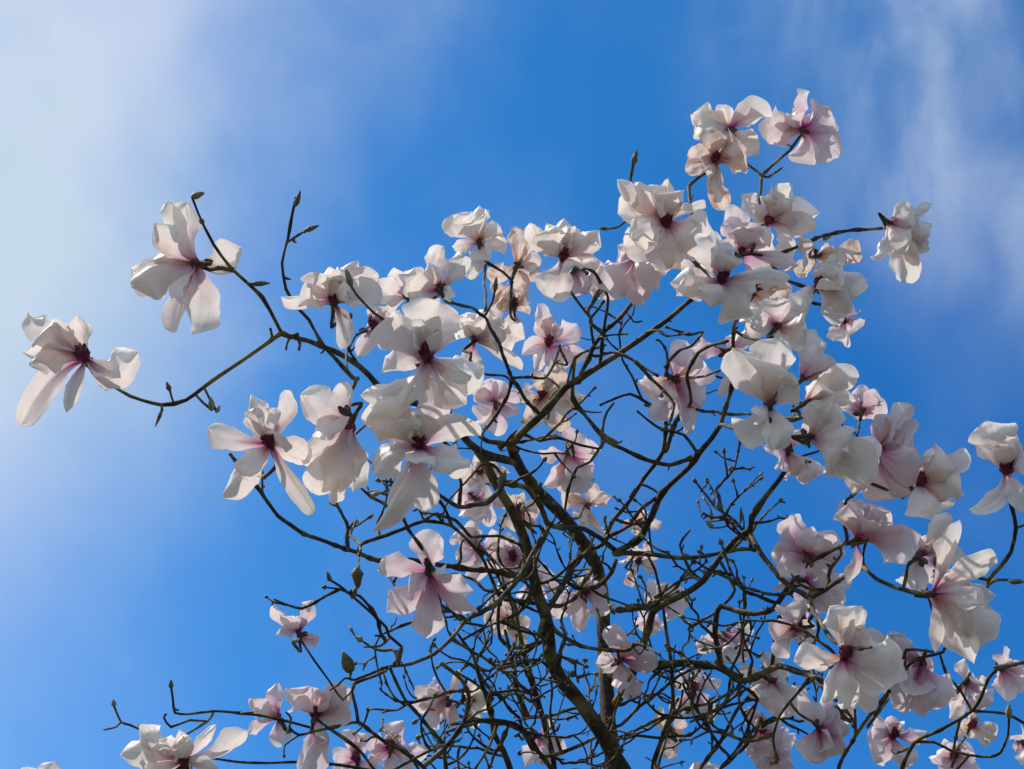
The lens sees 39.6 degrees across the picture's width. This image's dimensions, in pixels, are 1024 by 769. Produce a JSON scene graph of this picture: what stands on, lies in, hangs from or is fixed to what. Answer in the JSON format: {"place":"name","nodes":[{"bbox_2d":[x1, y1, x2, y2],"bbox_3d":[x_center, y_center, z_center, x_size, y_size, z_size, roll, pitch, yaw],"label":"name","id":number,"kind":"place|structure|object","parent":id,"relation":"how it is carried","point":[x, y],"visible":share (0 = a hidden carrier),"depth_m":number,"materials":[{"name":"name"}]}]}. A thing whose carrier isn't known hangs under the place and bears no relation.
{"place":"outdoors","nodes":[
{"label":"outdoors","id":0,"kind":"place"},
{"bbox_2d":[0,0,1023,768],"label":"sky","id":1,"kind":"structure","parent":0,"point":[127,571],"materials":[{"name":"blue"}]},
{"bbox_3d":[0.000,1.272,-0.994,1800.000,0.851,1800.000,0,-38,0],"label":"ground","id":2,"kind":"structure","parent":0,"visible":0},
{"bbox_2d":[16,88,1023,768],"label":"magnolia tree","id":3,"kind":"object","parent":2,"relation":"on","point":[882,462],"visible":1,"depth_m":3.50,"materials":[{"name":"white plant"}]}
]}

